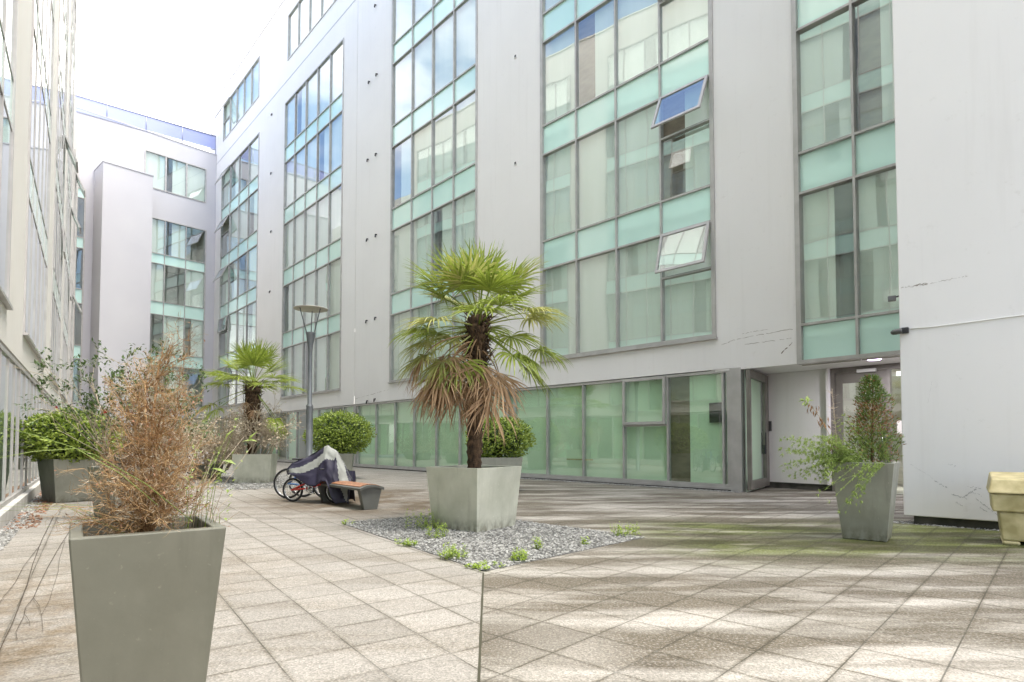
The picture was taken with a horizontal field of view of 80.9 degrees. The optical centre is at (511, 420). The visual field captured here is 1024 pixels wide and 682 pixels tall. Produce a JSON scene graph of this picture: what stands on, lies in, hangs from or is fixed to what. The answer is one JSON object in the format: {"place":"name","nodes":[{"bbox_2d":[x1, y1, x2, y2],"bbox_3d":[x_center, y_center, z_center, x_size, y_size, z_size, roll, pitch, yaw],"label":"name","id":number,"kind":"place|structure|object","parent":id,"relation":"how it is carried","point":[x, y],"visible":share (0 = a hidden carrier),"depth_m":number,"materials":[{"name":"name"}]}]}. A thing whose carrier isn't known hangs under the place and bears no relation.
{"place":"outdoors","nodes":[
{"label":"outdoors","id":0,"kind":"place"},
{"bbox_2d":[0,494,41,549],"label":"gravel","id":1,"kind":"structure","parent":0,"point":[4,536],"depth_m":9.13,"materials":[{"name":"grey gravel"}]},
{"bbox_2d":[0,457,482,681],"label":"paving","id":2,"kind":"structure","parent":0,"point":[311,588],"depth_m":4.83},
{"bbox_2d":[3,491,52,529],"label":"fallen leaves","id":3,"kind":"object","parent":2,"relation":"on","point":[43,506],"visible":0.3,"depth_m":10.06,"materials":[{"name":"brown plant"}]},
{"bbox_2d":[0,516,76,648],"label":"trailing stems","id":4,"kind":"object","parent":2,"relation":"on","point":[37,588],"visible":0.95,"depth_m":5.03,"materials":[{"name":"brown plant"}]},
{"bbox_2d":[0,0,84,529],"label":"apartment block","id":5,"kind":"structure","parent":2,"relation":"on","point":[40,182],"depth_m":13.06,"materials":[{"name":"white paint"}]},
{"bbox_2d":[0,0,17,309],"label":"window","id":6,"kind":"structure","parent":5,"relation":"in","point":[8,8],"depth_m":8.92,"materials":[{"name":"glass"}]},
{"bbox_2d":[0,343,60,508],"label":"ground floor window","id":7,"kind":"structure","parent":5,"relation":"in","point":[18,474],"depth_m":10.95,"materials":[{"name":"grey metal"}]},
{"bbox_2d":[23,0,54,367],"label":"window","id":8,"kind":"structure","parent":5,"relation":"in","point":[43,11],"depth_m":13.82,"materials":[{"name":"glass"}]},
{"bbox_2d":[49,0,77,389],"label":"window","id":9,"kind":"structure","parent":5,"relation":"in","point":[62,142],"depth_m":21.66,"materials":[{"name":"glass"}]},
{"bbox_2d":[61,0,80,401],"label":"window","id":10,"kind":"structure","parent":5,"relation":"in","point":[69,210],"depth_m":28.92,"materials":[{"name":"clear glass"}]},
{"bbox_2d":[67,149,84,404],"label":"window","id":11,"kind":"structure","parent":5,"relation":"in","point":[76,179],"depth_m":34.61,"materials":[{"name":"clear glass"}]},
{"bbox_2d":[37,458,103,502],"bbox_3d":[-9.385,1.256,12.763,0.919,0.900,0.919,-1,-2,35],"label":"planter","id":12,"kind":"object","parent":2,"relation":"on","point":[54,489],"visible":0.67,"depth_m":12.43,"materials":[{"name":"grey concrete"}]},
{"bbox_2d":[22,406,124,464],"bbox_3d":[-9.413,0.330,12.801,2.362,1.298,1.922,0,-2,0],"label":"round shrub","id":13,"kind":"object","parent":12,"relation":"in","point":[45,427],"visible":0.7,"depth_m":12.29,"materials":[{"name":"green plant"}]},
{"bbox_2d":[104,457,123,465],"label":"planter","id":14,"kind":"object","parent":2,"relation":"on","point":[119,464],"visible":0.06,"depth_m":29.59,"materials":[{"name":"grey concrete"}]},
{"bbox_2d":[114,426,141,460],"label":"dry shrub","id":15,"kind":"object","parent":14,"relation":"in","point":[122,446],"visible":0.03,"depth_m":29.45,"materials":[{"name":"plant"}]},
{"bbox_2d":[87,466,177,518],"bbox_3d":[-6.350,1.190,10.064,0.999,0.840,0.999,-1,-2,35],"label":"planter","id":16,"kind":"object","parent":2,"relation":"on","point":[97,501],"visible":0.2,"depth_m":9.74,"materials":[{"name":"grey concrete"}]},
{"bbox_2d":[4,337,219,466],"bbox_3d":[-6.337,-0.269,9.842,2.198,2.194,3.003,-1,-2,33],"label":"flowering shrub","id":17,"kind":"object","parent":16,"relation":"in","point":[93,402],"visible":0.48,"depth_m":9.65,"materials":[{"name":"green plant"}]},
{"bbox_2d":[72,94,216,456],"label":"office block","id":18,"kind":"structure","parent":2,"relation":"on","point":[146,242],"depth_m":43.72,"materials":[{"name":"white paint"}]},
{"bbox_2d":[73,187,85,402],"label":"window","id":19,"kind":"structure","parent":18,"relation":"in","point":[79,290],"depth_m":42.39,"materials":[{"name":"clear glass"}]},
{"bbox_2d":[75,418,206,455],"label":"ground floor window","id":20,"kind":"structure","parent":18,"relation":"in","point":[195,419],"depth_m":49.00,"materials":[{"name":"green glass"}]},
{"bbox_2d":[144,149,206,202],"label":"window","id":21,"kind":"structure","parent":18,"relation":"in","point":[171,175],"depth_m":47.27,"materials":[{"name":"glass"}]},
{"bbox_2d":[149,217,206,407],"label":"window","id":22,"kind":"structure","parent":18,"relation":"in","point":[178,264],"depth_m":47.42,"materials":[{"name":"glass"}]},
{"bbox_2d":[68,514,225,681],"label":"planter","id":23,"kind":"object","parent":2,"relation":"on","point":[144,606],"visible":0.94,"depth_m":2.33,"materials":[{"name":"grey concrete"}]},
{"bbox_2d":[0,412,255,533],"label":"weeds","id":24,"kind":"object","parent":23,"relation":"on","point":[221,470],"visible":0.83,"depth_m":2.57,"materials":[{"name":"plant"}]},
{"bbox_2d":[40,312,238,535],"bbox_3d":[-1.540,0.062,2.558,0.680,1.060,0.707,0,-2,0],"label":"dead conifer","id":25,"kind":"object","parent":23,"relation":"in","point":[145,509],"visible":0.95,"depth_m":2.50,"materials":[{"name":"brown plant"}]},
{"bbox_2d":[192,463,222,479],"bbox_3d":[-10.379,1.731,20.451,0.933,0.500,0.933,1,-2,-30],"label":"planter","id":26,"kind":"object","parent":2,"relation":"on","point":[202,470],"visible":0.46,"depth_m":20.09,"materials":[{"name":"grey concrete"}]},
{"bbox_2d":[161,403,262,472],"bbox_3d":[-10.598,0.584,20.482,4.128,2.471,3.042,1,-2,-14],"label":"dry shrub","id":27,"kind":"object","parent":26,"relation":"in","point":[211,448],"visible":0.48,"depth_m":20.12,"materials":[{"name":"brown plant"}]},
{"bbox_2d":[232,453,277,483],"bbox_3d":[-7.924,1.473,18.559,1.119,0.880,1.119,0,-2,-12],"label":"planter","id":28,"kind":"object","parent":2,"relation":"on","point":[256,468],"visible":0.89,"depth_m":18.06,"materials":[{"name":"concrete"}]},
{"bbox_2d":[193,338,306,453],"bbox_3d":[-8.044,-0.748,18.655,3.273,3.746,3.404,-1,-2,22],"label":"palm tree","id":29,"kind":"object","parent":28,"relation":"in","point":[257,356],"visible":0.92,"depth_m":18.43,"materials":[{"name":"green plant"}]},
{"bbox_2d":[206,387,304,454],"bbox_3d":[-7.966,0.012,18.495,3.077,2.205,2.649,-2,-3,38],"label":"dry shrub","id":30,"kind":"object","parent":28,"relation":"in","point":[263,432],"visible":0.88,"depth_m":18.21,"materials":[{"name":"green plant"}]},
{"bbox_2d":[215,472,302,489],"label":"gravel","id":31,"kind":"structure","parent":2,"relation":"on","point":[228,486],"depth_m":17.57,"materials":[{"name":"grey gravel"}]},
{"bbox_2d":[273,458,319,497],"bbox_3d":[-4.495,1.255,13.157,1.559,0.931,0.503,0,-2,0],"label":"bicycle","id":32,"kind":"object","parent":2,"relation":"on","point":[290,483],"visible":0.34,"depth_m":13.22,"materials":[{"name":"black metal"}]},
{"bbox_2d":[282,469,333,502],"bbox_3d":[-4.091,1.335,12.323,1.484,0.711,0.495,0,-2,4],"label":"bicycle","id":33,"kind":"object","parent":2,"relation":"on","point":[301,488],"visible":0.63,"depth_m":12.46,"materials":[{"name":"black metal"}]},
{"bbox_2d":[286,445,355,503],"bbox_3d":[-3.999,1.103,12.723,1.538,1.173,1.728,0,-2,0],"label":"cycle cover","id":34,"kind":"object","parent":33,"relation":"on","point":[328,459],"visible":0.93,"depth_m":12.23,"materials":[{"name":"blue fabric"}]},
{"bbox_2d":[293,305,327,486],"bbox_3d":[-5.399,-0.605,16.032,0.900,4.853,0.900,0,-2,0],"label":"street lamp","id":35,"kind":"object","parent":2,"relation":"on","point":[310,336],"visible":0.91,"depth_m":15.99,"materials":[{"name":"metal"}]},
{"bbox_2d":[289,469,349,496],"bbox_3d":[-4.322,1.271,13.608,1.528,0.931,0.506,0,-2,0],"label":"bicycle","id":36,"kind":"object","parent":2,"relation":"on","point":[306,495],"visible":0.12,"depth_m":13.61,"materials":[{"name":"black metal"}]},
{"bbox_2d":[340,453,353,470],"bbox_3d":[-5.880,1.547,20.358,0.999,0.860,0.999,0,-2,-12],"label":"planter","id":37,"kind":"object","parent":2,"relation":"on","point":[348,459],"visible":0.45,"depth_m":19.98,"materials":[{"name":"grey concrete"}]},
{"bbox_2d":[301,409,377,453],"bbox_3d":[-5.861,0.418,20.420,2.546,1.644,1.889,0,-2,0],"label":"round shrub","id":38,"kind":"object","parent":37,"relation":"in","point":[343,436],"visible":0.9,"depth_m":20.00,"materials":[{"name":"green plant"}]},
{"bbox_2d":[318,481,383,509],"bbox_3d":[-3.240,1.440,11.868,0.480,0.468,2.105,2,-3,-40],"label":"bench","id":39,"kind":"object","parent":2,"relation":"on","point":[369,495],"visible":0.73,"depth_m":11.16,"materials":[{"name":"concrete"}]},
{"bbox_2d":[345,516,643,570],"bbox_3d":[-0.700,1.542,8.272,2.887,0.001,4.141,2,-3,-45],"label":"gravel bed","id":40,"kind":"object","parent":2,"relation":"on","point":[473,551],"visible":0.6,"depth_m":7.52,"materials":[{"name":"grey gravel"}]},
{"bbox_2d":[404,508,439,529],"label":"weed clump","id":41,"kind":"object","parent":40,"relation":"on","point":[426,523],"visible":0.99,"depth_m":8.63,"materials":[{"name":"green plant"}]},
{"bbox_2d":[425,521,447,537],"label":"weed clump","id":42,"kind":"object","parent":40,"relation":"on","point":[437,533],"visible":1,"depth_m":7.79,"materials":[{"name":"green plant"}]},
{"bbox_2d":[426,465,521,532],"bbox_3d":[-0.555,1.121,8.826,0.999,0.890,0.999,-2,-3,38],"label":"planter","id":43,"kind":"object","parent":40,"relation":"on","point":[484,498],"visible":0.91,"depth_m":8.48,"materials":[{"name":"concrete"}]},
{"bbox_2d":[388,238,572,467],"bbox_3d":[-0.440,-0.977,8.823,2.772,3.482,2.876,0,-2,0],"label":"palm tree","id":44,"kind":"object","parent":43,"relation":"in","point":[442,387],"visible":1,"depth_m":8.47,"materials":[{"name":"green plant"}]},
{"bbox_2d":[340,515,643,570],"bbox_3d":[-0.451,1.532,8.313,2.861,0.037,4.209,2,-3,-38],"label":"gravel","id":45,"kind":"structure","parent":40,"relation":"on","point":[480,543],"depth_m":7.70,"materials":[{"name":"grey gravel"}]},
{"bbox_2d":[394,538,417,545],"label":"weed clump","id":46,"kind":"object","parent":45,"relation":"on","point":[409,543],"visible":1,"depth_m":7.20,"materials":[{"name":"green plant"}]},
{"bbox_2d":[436,541,468,559],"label":"weed clump","id":47,"kind":"object","parent":45,"relation":"on","point":[452,553],"visible":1,"depth_m":6.41,"materials":[{"name":"green plant"}]},
{"bbox_2d":[463,559,502,570],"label":"weed clump","id":48,"kind":"object","parent":45,"relation":"on","point":[478,566],"visible":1,"depth_m":5.92,"materials":[{"name":"green plant"}]},
{"bbox_2d":[533,536,541,548],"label":"weed clump","id":49,"kind":"object","parent":45,"relation":"on","point":[535,541],"visible":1,"depth_m":6.96,"materials":[{"name":"green plant"}]},
{"bbox_2d":[580,536,588,544],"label":"weed clump","id":50,"kind":"object","parent":45,"relation":"on","point":[583,543],"visible":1,"depth_m":7.24,"materials":[{"name":"green plant"}]},
{"bbox_2d":[610,521,640,535],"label":"weed clump","id":51,"kind":"object","parent":45,"relation":"on","point":[627,531],"visible":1,"depth_m":7.99,"materials":[{"name":"green plant"}]},
{"bbox_2d":[510,547,527,560],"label":"weed clump","id":52,"kind":"object","parent":40,"relation":"on","point":[520,556],"visible":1,"depth_m":6.29,"materials":[{"name":"green plant"}]},
{"bbox_2d":[209,0,902,493],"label":"office building","id":53,"kind":"structure","parent":2,"relation":"on","point":[695,200],"depth_m":18.91,"materials":[{"name":"grey concrete"}]},
{"bbox_2d":[211,132,259,407],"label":"window","id":54,"kind":"structure","parent":53,"relation":"in","point":[237,321],"depth_m":45.32,"materials":[{"name":"glass"}]},
{"bbox_2d":[215,56,259,140],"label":"window","id":55,"kind":"structure","parent":53,"relation":"in","point":[246,93],"depth_m":45.06,"materials":[{"name":"clear glass"}]},
{"bbox_2d":[215,405,360,464],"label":"ground floor window","id":56,"kind":"structure","parent":53,"relation":"in","point":[297,448],"depth_m":36.65,"materials":[{"name":"glass"}]},
{"bbox_2d":[287,0,335,60],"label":"window","id":57,"kind":"structure","parent":53,"relation":"in","point":[305,15],"depth_m":36.46,"materials":[{"name":"clear glass"}]},
{"bbox_2d":[280,37,357,398],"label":"window","id":58,"kind":"structure","parent":53,"relation":"in","point":[313,122],"depth_m":34.37,"materials":[{"name":"glass"}]},
{"bbox_2d":[354,392,505,468],"bbox_3d":[-3.958,0.567,25.693,0.196,3.000,11.409,2,-3,-42],"label":"ground floor window","id":59,"kind":"structure","parent":53,"relation":"in","point":[401,441],"depth_m":26.39,"materials":[{"name":"green glass"}]},
{"bbox_2d":[388,0,477,383],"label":"window","id":60,"kind":"structure","parent":53,"relation":"in","point":[434,43],"depth_m":25.68,"materials":[{"name":"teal glass"}]},
{"bbox_2d":[506,370,730,486],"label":"ground floor window","id":61,"kind":"structure","parent":53,"relation":"in","point":[653,429],"depth_m":17.59,"materials":[{"name":"green glass"}]},
{"bbox_2d":[539,0,717,362],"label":"window","id":62,"kind":"structure","parent":53,"relation":"in","point":[627,169],"depth_m":17.91,"materials":[{"name":"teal glass"}]},
{"bbox_2d":[744,369,769,491],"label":"side door","id":63,"kind":"structure","parent":53,"relation":"in","point":[757,464],"depth_m":15.83,"materials":[{"name":"metal"}]},
{"bbox_2d":[791,0,899,365],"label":"window","id":64,"kind":"structure","parent":53,"relation":"in","point":[844,156],"depth_m":13.53,"materials":[{"name":"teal glass"}]},
{"bbox_2d":[830,363,902,493],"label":"entrance door","id":65,"kind":"structure","parent":53,"relation":"in","point":[838,376],"depth_m":15.17,"materials":[{"name":"grey metal"}]},
{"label":"planter","id":66,"kind":"object","parent":2,"relation":"on","visible":0},
{"bbox_2d":[132,401,237,460],"bbox_3d":[-14.277,0.424,26.036,4.350,3.117,4.029,1,-2,-30],"label":"dry shrub","id":67,"kind":"object","parent":66,"relation":"in","point":[194,428],"visible":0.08,"depth_m":25.67,"materials":[{"name":"brown plant"}]},
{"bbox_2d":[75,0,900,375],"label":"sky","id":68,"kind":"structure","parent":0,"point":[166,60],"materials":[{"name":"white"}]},
{"bbox_2d":[520,478,742,492],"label":"gravel","id":69,"kind":"structure","parent":0,"point":[635,485],"depth_m":17.04,"materials":[{"name":"grey gravel"}]},
{"bbox_2d":[480,479,1023,681],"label":"paving","id":70,"kind":"structure","parent":0,"point":[767,584],"depth_m":4.83,"materials":[{"name":"beige stone"}]},
{"bbox_2d":[477,573,483,681],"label":"paving joint","id":71,"kind":"object","parent":70,"relation":"on","point":[479,659],"visible":1,"depth_m":3.88,"materials":[{"name":"grey concrete"}]},
{"bbox_2d":[481,457,522,465],"bbox_3d":[-0.324,1.369,15.361,1.049,0.860,1.049,0,-2,-8],"label":"planter","id":72,"kind":"object","parent":70,"relation":"on","point":[511,461],"visible":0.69,"depth_m":14.87,"materials":[{"name":"grey concrete"}]},
{"bbox_2d":[465,415,536,457],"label":"round shrub","id":73,"kind":"object","parent":72,"relation":"in","point":[495,446],"visible":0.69,"depth_m":15.02,"materials":[{"name":"green plant"}]},
{"bbox_2d":[831,461,899,541],"bbox_3d":[4.620,1.035,7.828,0.699,0.990,0.699,-2,-3,38],"label":"planter","id":74,"kind":"object","parent":70,"relation":"on","point":[872,519],"visible":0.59,"depth_m":7.59,"materials":[{"name":"grey concrete"}]},
{"bbox_2d":[799,389,845,460],"bbox_3d":[3.988,0.075,7.754,0.560,0.983,0.189,0,-2,0],"label":"leggy weed","id":75,"kind":"object","parent":74,"relation":"in","point":[807,403],"visible":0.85,"depth_m":7.76,"materials":[{"name":"green plant"}]},
{"bbox_2d":[778,409,891,514],"bbox_3d":[4.111,0.496,7.686,1.508,1.331,0.818,0,-2,0],"label":"feathery weed","id":76,"kind":"object","parent":74,"relation":"in","point":[848,456],"visible":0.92,"depth_m":7.66,"materials":[{"name":"green plant"}]},
{"bbox_2d":[840,373,904,462],"bbox_3d":[4.672,0.002,7.907,0.827,1.262,0.810,0,-2,0],"label":"conifer","id":77,"kind":"object","parent":74,"relation":"on","point":[866,388],"visible":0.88,"depth_m":7.81,"materials":[{"name":"green plant"}]},
{"bbox_2d":[892,0,1023,529],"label":"building wing","id":78,"kind":"structure","parent":70,"relation":"on","point":[958,66],"depth_m":8.80,"materials":[{"name":"white paint"}]},
{"bbox_2d":[888,295,898,301],"bbox_3d":[6.083,-1.944,9.505,0.250,0.106,0.105,0,-2,12],"label":"floodlight","id":79,"kind":"object","parent":78,"relation":"attached to","point":[892,298],"visible":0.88,"depth_m":9.49,"materials":[{"name":"black plastic"}]},
{"bbox_2d":[890,327,908,334],"bbox_3d":[5.966,-1.375,9.239,0.244,0.100,0.098,-1,-2,33],"label":"security camera","id":80,"kind":"object","parent":78,"relation":"attached to","point":[904,330],"visible":1,"depth_m":9.21,"materials":[{"name":"black plastic"}]},
{"bbox_2d":[911,315,1023,328],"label":"cable conduit","id":81,"kind":"object","parent":78,"relation":"attached to","point":[968,322],"visible":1,"depth_m":8.70,"materials":[{"name":"white plastic"}]},
{"bbox_2d":[986,472,1023,545],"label":"grit bin","id":82,"kind":"object","parent":70,"relation":"on","point":[1005,490],"visible":1,"depth_m":7.27,"materials":[{"name":"yellow plastic"}]},
{"bbox_2d":[893,521,998,530],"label":"gravel","id":83,"kind":"structure","parent":0,"point":[902,522],"depth_m":8.92,"materials":[{"name":"grey gravel"}]}
]}

